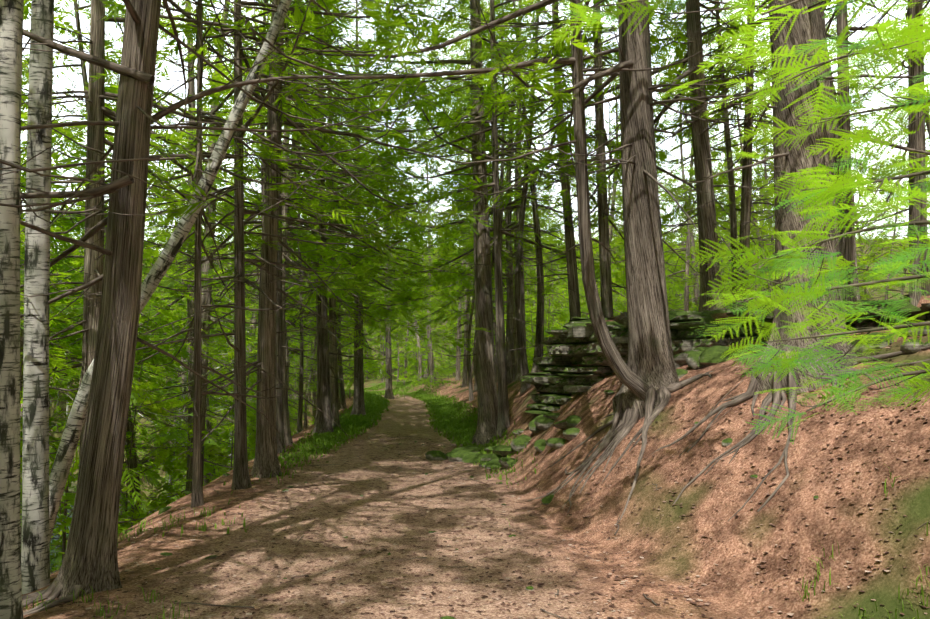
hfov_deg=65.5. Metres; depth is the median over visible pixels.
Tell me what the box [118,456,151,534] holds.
sap tree
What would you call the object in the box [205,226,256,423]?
cedar tree
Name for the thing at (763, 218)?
broad tree
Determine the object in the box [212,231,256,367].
broad tree
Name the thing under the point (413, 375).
sap tree
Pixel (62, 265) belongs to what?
broad tree
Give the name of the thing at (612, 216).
cedar tree
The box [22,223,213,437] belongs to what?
broad tree
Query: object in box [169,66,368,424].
cedar tree
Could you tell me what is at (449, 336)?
sap tree
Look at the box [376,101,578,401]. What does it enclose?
cedar tree
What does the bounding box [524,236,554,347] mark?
cedar tree
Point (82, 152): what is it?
cedar tree
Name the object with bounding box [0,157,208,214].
bare branches
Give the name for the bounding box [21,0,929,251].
sky
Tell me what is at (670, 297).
sap tree
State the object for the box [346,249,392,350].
cedar tree
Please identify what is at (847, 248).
cedar
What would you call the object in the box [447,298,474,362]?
sap tree
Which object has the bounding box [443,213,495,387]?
cedar tree
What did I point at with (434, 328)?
cedar tree
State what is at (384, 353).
sap tree
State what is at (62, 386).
broad tree
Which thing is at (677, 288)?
sap tree
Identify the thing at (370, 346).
cedar tree
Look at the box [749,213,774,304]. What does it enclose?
sap tree
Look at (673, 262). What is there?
cedar tree
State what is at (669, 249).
sap tree
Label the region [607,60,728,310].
cedar tree
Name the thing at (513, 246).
broad tree
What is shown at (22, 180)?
cedar tree
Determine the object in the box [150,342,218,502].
cedar tree
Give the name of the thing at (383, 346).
cedar tree
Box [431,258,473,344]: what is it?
cedar tree
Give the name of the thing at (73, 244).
broad tree
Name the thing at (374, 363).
sap tree
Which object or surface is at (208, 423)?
cedar tree
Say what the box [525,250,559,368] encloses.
sap tree
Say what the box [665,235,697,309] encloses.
sap tree
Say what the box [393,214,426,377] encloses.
cedar tree
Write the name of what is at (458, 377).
cedar tree
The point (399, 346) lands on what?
sap tree
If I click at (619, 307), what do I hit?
sap tree
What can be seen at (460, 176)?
cedar tree
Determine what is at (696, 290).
cedar tree
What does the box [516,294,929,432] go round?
stone wall
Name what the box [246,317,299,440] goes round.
sap tree
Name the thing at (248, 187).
broad tree
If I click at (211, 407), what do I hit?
broad tree
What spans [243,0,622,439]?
cedar
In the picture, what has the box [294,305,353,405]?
cedar tree
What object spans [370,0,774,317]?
cedar
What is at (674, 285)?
sap tree
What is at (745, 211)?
cedar
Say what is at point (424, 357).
sap tree
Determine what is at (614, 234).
broad tree
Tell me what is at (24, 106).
cedar tree
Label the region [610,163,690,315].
cedar tree
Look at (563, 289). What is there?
sap tree
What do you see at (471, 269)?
cedar tree
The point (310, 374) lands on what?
cedar tree
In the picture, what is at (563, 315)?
sap tree
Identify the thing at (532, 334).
sap tree
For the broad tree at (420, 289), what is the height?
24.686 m
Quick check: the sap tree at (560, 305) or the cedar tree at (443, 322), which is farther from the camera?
the cedar tree at (443, 322)
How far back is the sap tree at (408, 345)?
50.92 m
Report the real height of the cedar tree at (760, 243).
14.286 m
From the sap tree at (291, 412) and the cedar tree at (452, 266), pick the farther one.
the cedar tree at (452, 266)
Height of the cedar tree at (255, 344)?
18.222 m
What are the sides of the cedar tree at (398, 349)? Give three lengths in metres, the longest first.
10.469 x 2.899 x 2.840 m
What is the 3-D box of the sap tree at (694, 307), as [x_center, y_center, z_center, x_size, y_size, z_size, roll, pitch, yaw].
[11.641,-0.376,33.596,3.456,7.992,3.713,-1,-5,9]
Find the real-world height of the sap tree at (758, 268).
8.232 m
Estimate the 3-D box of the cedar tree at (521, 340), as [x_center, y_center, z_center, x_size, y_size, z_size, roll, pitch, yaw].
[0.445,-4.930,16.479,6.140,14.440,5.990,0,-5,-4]
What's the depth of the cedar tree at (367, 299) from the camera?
24.82 m
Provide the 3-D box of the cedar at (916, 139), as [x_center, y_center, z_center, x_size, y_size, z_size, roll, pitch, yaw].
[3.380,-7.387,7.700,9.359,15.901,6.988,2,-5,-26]
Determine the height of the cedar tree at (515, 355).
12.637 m
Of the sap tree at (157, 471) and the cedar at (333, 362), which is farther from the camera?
the sap tree at (157, 471)
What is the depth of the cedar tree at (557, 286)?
81.16 m
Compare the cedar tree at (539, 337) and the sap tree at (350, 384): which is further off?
the sap tree at (350, 384)
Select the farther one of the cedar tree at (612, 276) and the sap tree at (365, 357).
the sap tree at (365, 357)
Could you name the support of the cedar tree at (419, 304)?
on the terrain at (854, 525)
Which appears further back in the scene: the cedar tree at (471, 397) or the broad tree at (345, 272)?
the broad tree at (345, 272)
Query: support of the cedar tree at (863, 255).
on the terrain at (854, 525)
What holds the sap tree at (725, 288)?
on the terrain at (854, 525)
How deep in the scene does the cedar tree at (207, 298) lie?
19.67 m
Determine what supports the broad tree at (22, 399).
on the terrain at (854, 525)
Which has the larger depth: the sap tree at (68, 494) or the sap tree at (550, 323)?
the sap tree at (550, 323)
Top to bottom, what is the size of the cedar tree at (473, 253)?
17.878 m
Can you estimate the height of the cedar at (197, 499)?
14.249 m
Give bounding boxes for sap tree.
[20,261,192,573]
[50,294,193,569]
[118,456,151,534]
[130,444,185,511]
[147,446,184,503]
[149,446,203,506]
[175,324,257,489]
[187,310,256,482]
[214,399,255,458]
[215,399,249,477]
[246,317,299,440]
[250,377,303,455]
[286,318,307,426]
[288,384,303,433]
[288,393,296,433]
[303,267,398,398]
[339,276,391,390]
[352,305,381,379]
[367,332,379,378]
[368,332,401,378]
[369,296,407,377]
[381,319,435,384]
[391,278,426,376]
[391,317,414,369]
[392,298,435,379]
[394,336,415,376]
[404,299,452,386]
[409,301,449,378]
[410,308,436,373]
[427,328,447,375]
[434,303,473,376]
[435,285,473,375]
[437,307,460,375]
[438,322,461,378]
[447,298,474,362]
[504,277,550,369]
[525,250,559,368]
[526,237,569,369]
[526,274,566,365]
[534,230,625,352]
[547,288,567,329]
[555,281,588,328]
[561,246,600,322]
[597,271,620,315]
[600,247,626,314]
[613,253,626,313]
[663,222,679,268]
[663,236,690,310]
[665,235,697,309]
[667,244,698,310]
[667,269,691,309]
[667,278,681,307]
[689,224,731,310]
[689,240,731,308]
[726,235,772,308]
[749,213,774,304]
[854,215,881,299]
[856,245,870,299]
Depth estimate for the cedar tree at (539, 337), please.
18.42 m
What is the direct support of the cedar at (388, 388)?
on the terrain at (854, 525)
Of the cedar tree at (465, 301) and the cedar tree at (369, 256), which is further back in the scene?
the cedar tree at (465, 301)
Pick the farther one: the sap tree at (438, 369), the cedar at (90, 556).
the sap tree at (438, 369)
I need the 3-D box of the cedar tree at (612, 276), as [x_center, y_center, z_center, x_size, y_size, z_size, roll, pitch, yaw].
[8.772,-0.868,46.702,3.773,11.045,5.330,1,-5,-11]
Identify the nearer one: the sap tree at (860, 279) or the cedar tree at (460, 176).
the cedar tree at (460, 176)
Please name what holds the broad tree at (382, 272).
on the terrain at (854, 525)
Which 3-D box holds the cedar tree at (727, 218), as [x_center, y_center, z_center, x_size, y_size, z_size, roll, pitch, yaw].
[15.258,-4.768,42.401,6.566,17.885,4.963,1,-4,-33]
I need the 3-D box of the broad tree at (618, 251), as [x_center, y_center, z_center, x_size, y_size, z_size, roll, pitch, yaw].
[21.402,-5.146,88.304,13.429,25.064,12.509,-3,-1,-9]
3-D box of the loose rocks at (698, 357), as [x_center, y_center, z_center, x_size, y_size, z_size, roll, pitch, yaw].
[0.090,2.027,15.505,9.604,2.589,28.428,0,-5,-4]
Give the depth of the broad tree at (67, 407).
102.11 m
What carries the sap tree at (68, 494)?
on the terrain at (854, 525)
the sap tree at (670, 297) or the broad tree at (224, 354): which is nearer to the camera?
the sap tree at (670, 297)
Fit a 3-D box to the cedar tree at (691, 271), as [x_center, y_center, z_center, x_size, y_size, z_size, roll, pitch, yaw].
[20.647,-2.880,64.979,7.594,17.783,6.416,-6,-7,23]
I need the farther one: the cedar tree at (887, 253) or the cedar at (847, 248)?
the cedar tree at (887, 253)
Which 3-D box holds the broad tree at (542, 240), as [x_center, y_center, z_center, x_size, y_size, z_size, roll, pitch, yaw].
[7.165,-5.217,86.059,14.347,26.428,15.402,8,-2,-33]
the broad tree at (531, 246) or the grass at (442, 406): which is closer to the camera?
the grass at (442, 406)
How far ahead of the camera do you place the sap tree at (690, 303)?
36.40 m
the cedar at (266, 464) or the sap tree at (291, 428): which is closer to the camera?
the cedar at (266, 464)
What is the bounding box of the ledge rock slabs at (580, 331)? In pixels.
[563,304,853,391]
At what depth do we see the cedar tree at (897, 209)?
28.76 m
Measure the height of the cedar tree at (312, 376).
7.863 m
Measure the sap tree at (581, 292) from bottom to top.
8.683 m
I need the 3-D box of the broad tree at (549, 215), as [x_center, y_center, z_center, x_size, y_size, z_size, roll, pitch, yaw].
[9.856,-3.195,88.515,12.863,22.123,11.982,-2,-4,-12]
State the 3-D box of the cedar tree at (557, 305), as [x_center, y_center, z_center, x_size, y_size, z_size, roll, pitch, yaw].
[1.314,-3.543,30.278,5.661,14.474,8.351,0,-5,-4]
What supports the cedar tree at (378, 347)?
on the terrain at (854, 525)
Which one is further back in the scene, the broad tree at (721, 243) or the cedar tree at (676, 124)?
the broad tree at (721, 243)
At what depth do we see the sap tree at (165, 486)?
16.66 m
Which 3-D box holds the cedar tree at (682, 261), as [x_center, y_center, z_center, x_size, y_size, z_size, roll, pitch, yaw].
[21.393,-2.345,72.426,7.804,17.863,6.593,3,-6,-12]
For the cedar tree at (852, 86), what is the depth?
21.74 m
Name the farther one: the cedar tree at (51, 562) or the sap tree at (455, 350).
the sap tree at (455, 350)
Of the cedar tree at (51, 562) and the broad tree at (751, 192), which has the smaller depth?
the cedar tree at (51, 562)
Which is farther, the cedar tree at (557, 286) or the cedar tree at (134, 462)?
the cedar tree at (557, 286)
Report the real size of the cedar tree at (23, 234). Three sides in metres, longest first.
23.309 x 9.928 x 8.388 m
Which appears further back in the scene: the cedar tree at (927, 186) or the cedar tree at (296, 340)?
the cedar tree at (296, 340)
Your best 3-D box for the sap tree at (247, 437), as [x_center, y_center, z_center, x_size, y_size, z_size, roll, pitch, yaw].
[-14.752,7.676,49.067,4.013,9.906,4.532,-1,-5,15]
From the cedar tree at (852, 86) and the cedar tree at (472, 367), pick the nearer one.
the cedar tree at (852, 86)
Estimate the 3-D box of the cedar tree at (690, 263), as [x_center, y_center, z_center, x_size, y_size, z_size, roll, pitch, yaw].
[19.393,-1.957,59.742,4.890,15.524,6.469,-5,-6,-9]
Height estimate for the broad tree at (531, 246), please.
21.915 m
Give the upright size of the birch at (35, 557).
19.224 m
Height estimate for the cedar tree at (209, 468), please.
24.957 m
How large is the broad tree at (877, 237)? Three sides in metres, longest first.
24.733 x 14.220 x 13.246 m
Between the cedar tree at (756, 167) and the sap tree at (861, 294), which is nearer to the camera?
the sap tree at (861, 294)
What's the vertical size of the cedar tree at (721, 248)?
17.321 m
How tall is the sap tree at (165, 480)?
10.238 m
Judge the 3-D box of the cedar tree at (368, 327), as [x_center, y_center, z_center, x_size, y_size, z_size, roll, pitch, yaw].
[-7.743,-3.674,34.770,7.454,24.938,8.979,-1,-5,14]
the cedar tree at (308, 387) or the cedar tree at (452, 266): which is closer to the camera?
the cedar tree at (308, 387)
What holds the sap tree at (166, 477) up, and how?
on the terrain at (854, 525)
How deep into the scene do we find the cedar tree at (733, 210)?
14.44 m
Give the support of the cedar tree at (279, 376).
on the terrain at (854, 525)
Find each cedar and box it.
[0,0,532,616]
[20,0,435,465]
[21,0,421,507]
[21,0,490,489]
[130,0,524,477]
[172,0,497,433]
[188,1,492,426]
[223,1,491,415]
[234,0,769,523]
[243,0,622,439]
[309,0,624,447]
[341,21,472,398]
[354,0,773,310]
[356,0,691,319]
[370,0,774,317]
[475,0,929,306]
[523,0,870,307]
[556,0,929,521]
[617,0,923,302]
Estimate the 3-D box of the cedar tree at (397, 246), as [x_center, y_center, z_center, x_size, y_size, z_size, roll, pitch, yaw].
[-4.577,-3.246,22.213,7.387,14.450,5.939,0,-5,-4]
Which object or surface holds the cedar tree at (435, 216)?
on the terrain at (854, 525)
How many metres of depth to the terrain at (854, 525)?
5.85 m
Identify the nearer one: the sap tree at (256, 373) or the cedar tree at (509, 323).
the cedar tree at (509, 323)
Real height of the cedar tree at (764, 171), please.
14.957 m
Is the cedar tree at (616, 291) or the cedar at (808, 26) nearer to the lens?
the cedar at (808, 26)
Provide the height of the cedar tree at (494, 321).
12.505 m
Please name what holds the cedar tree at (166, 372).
on the terrain at (854, 525)
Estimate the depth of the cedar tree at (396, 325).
26.98 m
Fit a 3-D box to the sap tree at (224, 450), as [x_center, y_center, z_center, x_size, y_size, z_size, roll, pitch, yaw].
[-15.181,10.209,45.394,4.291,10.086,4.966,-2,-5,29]
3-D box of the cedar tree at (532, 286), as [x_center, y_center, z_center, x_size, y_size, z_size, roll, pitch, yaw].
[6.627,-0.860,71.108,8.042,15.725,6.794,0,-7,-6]
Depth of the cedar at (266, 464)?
10.25 m
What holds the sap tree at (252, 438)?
on the terrain at (854, 525)
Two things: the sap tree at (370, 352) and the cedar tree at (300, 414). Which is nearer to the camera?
the cedar tree at (300, 414)
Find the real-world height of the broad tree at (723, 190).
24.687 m
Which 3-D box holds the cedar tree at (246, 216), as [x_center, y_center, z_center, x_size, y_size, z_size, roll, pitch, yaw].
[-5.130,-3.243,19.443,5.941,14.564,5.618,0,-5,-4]
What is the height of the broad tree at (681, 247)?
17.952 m
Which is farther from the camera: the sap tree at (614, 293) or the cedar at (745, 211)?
the sap tree at (614, 293)
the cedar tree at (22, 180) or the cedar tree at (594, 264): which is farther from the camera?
the cedar tree at (594, 264)
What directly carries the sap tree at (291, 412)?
on the terrain at (854, 525)
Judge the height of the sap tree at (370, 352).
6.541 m
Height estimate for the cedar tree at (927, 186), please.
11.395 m
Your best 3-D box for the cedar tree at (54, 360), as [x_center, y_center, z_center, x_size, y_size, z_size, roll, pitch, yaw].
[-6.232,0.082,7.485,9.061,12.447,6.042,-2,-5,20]
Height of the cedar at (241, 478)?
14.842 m
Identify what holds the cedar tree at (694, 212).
on the terrain at (854, 525)
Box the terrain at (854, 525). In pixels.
[20,239,929,618]
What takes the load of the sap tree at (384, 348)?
on the terrain at (854, 525)
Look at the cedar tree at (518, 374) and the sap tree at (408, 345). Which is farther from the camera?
the sap tree at (408, 345)
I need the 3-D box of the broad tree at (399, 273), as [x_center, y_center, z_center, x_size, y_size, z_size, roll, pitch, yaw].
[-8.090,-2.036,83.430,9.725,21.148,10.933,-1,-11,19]
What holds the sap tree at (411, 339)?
on the terrain at (854, 525)
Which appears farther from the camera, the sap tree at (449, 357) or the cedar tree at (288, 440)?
the sap tree at (449, 357)
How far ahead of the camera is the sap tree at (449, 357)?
52.19 m
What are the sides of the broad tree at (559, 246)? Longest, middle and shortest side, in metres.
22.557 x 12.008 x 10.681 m
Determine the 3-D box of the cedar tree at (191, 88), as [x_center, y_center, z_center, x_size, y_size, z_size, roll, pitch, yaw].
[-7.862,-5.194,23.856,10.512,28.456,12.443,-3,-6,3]
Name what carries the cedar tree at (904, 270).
on the terrain at (854, 525)
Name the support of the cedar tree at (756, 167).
on the terrain at (854, 525)
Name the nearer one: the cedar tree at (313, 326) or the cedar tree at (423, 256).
the cedar tree at (313, 326)
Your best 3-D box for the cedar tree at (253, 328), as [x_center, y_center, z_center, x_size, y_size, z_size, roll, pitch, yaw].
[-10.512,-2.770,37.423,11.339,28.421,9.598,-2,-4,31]
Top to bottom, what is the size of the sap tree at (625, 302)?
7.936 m
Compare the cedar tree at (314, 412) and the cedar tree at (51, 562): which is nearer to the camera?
the cedar tree at (51, 562)
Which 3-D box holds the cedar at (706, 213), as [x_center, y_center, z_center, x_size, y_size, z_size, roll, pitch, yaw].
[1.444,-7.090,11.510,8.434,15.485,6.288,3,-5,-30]
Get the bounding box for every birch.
[0,0,23,618]
[21,0,133,593]
[49,0,291,539]
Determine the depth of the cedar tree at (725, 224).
22.50 m
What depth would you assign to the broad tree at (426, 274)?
97.84 m
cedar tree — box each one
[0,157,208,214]
[20,0,287,526]
[20,0,359,491]
[20,18,218,567]
[20,27,254,524]
[20,37,231,574]
[20,64,167,552]
[20,81,210,338]
[20,227,81,385]
[20,463,73,565]
[21,96,27,123]
[22,0,351,503]
[104,0,424,408]
[114,0,500,453]
[124,31,315,493]
[131,92,316,496]
[134,124,255,498]
[139,99,346,413]
[140,257,213,437]
[142,0,469,420]
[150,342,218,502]
[169,0,489,446]
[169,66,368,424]
[177,0,379,392]
[201,9,433,424]
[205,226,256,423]
[211,228,297,447]
[216,0,373,420]
[227,76,430,388]
[231,20,426,430]
[245,36,427,378]
[246,259,316,394]
[248,214,307,387]
[251,90,397,409]
[253,226,305,395]
[287,285,316,424]
[288,317,316,429]
[289,299,351,413]
[290,129,447,409]
[290,254,348,428]
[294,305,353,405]
[342,287,394,378]
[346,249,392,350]
[347,0,616,393]
[348,6,594,397]
[353,20,567,398]
[367,266,394,381]
[373,278,383,382]
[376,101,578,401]
[378,7,545,362]
[381,257,415,381]
[382,187,458,376]
[387,0,562,384]
[390,179,443,364]
[391,0,623,372]
[391,223,440,371]
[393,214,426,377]
[396,227,433,381]
[397,0,622,381]
[405,225,452,378]
[406,35,575,380]
[414,89,455,381]
[425,174,513,378]
[425,201,466,379]
[426,252,456,357]
[427,78,568,345]
[427,163,536,382]
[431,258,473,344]
[432,187,473,318]
[437,196,472,383]
[438,22,503,364]
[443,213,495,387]
[450,119,513,391]
[489,0,773,307]
[504,157,567,341]
[504,233,557,334]
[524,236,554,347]
[525,193,585,335]
[531,18,697,316]
[545,259,566,325]
[552,63,626,316]
[562,0,929,272]
[564,212,597,328]
[580,225,621,313]
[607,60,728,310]
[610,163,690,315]
[612,0,774,265]
[613,51,761,309]
[615,185,685,306]
[620,39,774,310]
[654,50,763,305]
[658,175,692,302]
[660,172,696,308]
[663,2,774,304]
[664,188,727,309]
[668,156,764,310]
[671,203,693,309]
[673,0,929,229]
[674,196,730,301]
[682,87,760,308]
[718,100,774,303]
[719,127,774,305]
[722,127,774,300]
[726,32,883,285]
[766,8,929,299]
[830,0,929,246]
[852,81,929,299]
[854,132,908,300]
[859,92,929,300]
[897,78,929,222]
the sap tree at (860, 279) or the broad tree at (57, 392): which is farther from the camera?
the broad tree at (57, 392)
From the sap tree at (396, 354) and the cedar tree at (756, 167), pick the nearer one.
the cedar tree at (756, 167)
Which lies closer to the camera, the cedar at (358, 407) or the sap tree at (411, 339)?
the cedar at (358, 407)
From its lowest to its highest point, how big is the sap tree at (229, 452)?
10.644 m
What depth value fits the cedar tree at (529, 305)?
38.26 m
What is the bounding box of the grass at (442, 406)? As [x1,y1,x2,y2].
[22,380,929,618]
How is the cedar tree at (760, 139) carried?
on the terrain at (854, 525)
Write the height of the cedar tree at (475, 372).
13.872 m
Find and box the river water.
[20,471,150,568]
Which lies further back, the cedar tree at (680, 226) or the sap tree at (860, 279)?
the cedar tree at (680, 226)
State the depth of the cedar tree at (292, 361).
51.24 m
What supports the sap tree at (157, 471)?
on the terrain at (854, 525)
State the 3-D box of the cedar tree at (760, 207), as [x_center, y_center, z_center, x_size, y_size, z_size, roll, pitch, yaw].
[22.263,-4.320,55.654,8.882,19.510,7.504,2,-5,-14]
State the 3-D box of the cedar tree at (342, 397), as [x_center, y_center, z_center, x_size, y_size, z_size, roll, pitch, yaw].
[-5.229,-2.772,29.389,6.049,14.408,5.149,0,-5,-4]
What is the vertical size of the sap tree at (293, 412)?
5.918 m
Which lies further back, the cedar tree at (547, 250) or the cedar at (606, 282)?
the cedar tree at (547, 250)
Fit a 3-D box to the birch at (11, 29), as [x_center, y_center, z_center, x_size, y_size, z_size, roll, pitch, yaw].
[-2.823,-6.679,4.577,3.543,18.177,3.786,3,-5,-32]
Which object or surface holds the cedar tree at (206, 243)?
on the terrain at (854, 525)
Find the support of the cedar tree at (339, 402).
on the terrain at (854, 525)
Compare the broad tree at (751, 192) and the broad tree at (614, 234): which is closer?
the broad tree at (751, 192)
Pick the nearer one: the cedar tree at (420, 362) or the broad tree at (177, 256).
the cedar tree at (420, 362)
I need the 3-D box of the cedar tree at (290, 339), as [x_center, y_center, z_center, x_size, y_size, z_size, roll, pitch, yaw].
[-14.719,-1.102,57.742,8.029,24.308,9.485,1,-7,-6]
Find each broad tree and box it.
[20,0,293,466]
[20,54,214,514]
[20,294,56,419]
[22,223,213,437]
[49,270,81,435]
[50,186,84,321]
[50,262,81,419]
[67,256,257,537]
[73,202,253,495]
[144,216,215,343]
[148,181,307,470]
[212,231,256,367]
[295,165,383,297]
[346,181,439,371]
[367,225,427,376]
[393,220,447,356]
[402,232,427,364]
[468,163,565,313]
[468,171,549,303]
[493,200,552,313]
[525,197,580,312]
[525,199,578,309]
[582,190,668,299]
[611,185,668,292]
[667,218,697,301]
[670,109,863,292]
[670,167,769,295]
[689,161,766,276]
[738,150,862,294]
[850,114,928,298]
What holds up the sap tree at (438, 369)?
on the terrain at (854, 525)
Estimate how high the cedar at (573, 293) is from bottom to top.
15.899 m
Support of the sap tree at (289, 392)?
on the terrain at (854, 525)
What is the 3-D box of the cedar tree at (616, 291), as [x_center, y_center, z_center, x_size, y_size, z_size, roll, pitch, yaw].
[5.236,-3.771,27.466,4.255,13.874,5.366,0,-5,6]
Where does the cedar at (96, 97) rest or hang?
on the terrain at (854, 525)
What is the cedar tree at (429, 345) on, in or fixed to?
on the terrain at (854, 525)
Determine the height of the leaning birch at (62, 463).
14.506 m
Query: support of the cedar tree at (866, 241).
on the terrain at (854, 525)
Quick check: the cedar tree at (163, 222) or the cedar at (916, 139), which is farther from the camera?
the cedar tree at (163, 222)
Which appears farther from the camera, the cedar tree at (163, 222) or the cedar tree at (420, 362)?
the cedar tree at (420, 362)
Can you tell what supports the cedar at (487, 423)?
on the terrain at (854, 525)
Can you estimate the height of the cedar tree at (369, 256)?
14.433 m
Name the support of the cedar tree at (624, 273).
on the terrain at (854, 525)
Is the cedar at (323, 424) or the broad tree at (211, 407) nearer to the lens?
the cedar at (323, 424)
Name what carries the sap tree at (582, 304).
on the terrain at (854, 525)
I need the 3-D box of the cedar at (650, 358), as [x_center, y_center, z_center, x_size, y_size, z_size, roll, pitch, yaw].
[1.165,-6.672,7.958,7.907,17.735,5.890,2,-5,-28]
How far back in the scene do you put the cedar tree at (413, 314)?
78.71 m
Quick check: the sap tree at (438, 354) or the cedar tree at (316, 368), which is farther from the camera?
the sap tree at (438, 354)
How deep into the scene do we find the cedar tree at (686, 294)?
31.06 m
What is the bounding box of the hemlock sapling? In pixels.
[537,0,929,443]
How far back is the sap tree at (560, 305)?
45.48 m
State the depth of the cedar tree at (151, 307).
26.75 m
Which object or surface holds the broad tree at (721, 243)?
on the terrain at (854, 525)
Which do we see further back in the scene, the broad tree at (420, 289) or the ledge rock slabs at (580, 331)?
the broad tree at (420, 289)
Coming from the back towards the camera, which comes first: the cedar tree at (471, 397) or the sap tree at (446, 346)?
the sap tree at (446, 346)
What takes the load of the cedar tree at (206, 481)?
on the terrain at (854, 525)
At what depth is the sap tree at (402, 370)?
68.89 m
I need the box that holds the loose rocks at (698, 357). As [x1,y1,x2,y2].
[36,325,929,618]

